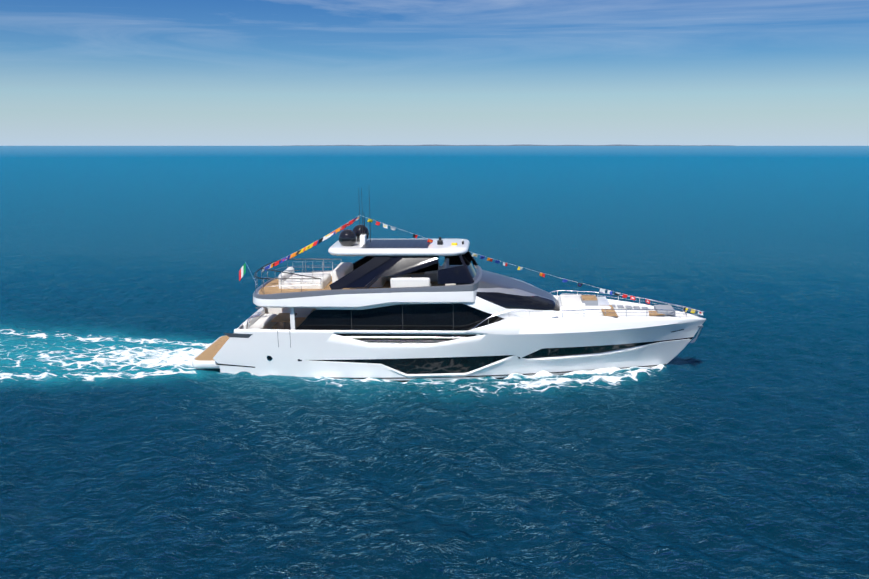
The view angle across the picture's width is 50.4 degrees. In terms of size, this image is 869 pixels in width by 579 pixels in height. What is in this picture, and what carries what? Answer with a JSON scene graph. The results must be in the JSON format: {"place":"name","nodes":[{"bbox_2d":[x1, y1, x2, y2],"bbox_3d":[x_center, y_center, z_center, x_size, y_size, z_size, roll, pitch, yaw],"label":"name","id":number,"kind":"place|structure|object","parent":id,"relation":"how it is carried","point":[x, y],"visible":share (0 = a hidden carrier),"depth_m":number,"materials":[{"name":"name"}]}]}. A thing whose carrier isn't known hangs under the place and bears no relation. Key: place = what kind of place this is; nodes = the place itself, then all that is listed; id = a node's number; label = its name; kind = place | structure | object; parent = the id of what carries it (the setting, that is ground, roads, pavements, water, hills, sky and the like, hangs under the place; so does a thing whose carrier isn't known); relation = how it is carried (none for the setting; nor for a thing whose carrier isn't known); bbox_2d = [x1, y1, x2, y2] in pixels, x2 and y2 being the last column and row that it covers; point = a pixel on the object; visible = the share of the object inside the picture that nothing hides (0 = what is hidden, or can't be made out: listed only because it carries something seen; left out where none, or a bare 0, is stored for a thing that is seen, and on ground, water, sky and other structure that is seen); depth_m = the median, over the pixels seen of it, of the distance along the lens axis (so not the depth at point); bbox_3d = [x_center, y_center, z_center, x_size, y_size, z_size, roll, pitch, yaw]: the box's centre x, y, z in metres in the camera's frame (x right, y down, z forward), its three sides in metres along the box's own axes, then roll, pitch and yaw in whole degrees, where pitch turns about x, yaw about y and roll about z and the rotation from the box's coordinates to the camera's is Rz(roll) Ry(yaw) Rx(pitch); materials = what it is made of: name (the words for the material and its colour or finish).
{"place":"outdoors","nodes":[
{"label":"outdoors","id":0,"kind":"place"},
{"bbox_2d":[0,146,868,578],"bbox_3d":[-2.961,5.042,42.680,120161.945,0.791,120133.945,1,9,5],"label":"sea","id":1,"kind":"structure","parent":0,"point":[732,442],"depth_m":43.82,"materials":[{"name":"blue liquid"}]},
{"bbox_2d":[192,188,705,381],"bbox_3d":[0.779,-0.238,48.468,26.600,10.450,6.260,0,12,5],"label":"yacht","id":2,"kind":"object","parent":1,"relation":"on","point":[402,310],"visible":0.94,"depth_m":46.58,"materials":[{"name":"white paint"},{"name":"teak"},{"name":"dark glass"}]},
{"bbox_2d":[0,0,868,145],"label":"sky","id":3,"kind":"structure","parent":0,"point":[73,72],"materials":[{"name":"blue"}]},
{"bbox_2d":[291,144,731,145],"bbox_3d":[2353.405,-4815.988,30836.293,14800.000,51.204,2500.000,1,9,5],"label":"distant land","id":4,"kind":"structure","parent":0,"point":[511,145],"depth_m":29876.29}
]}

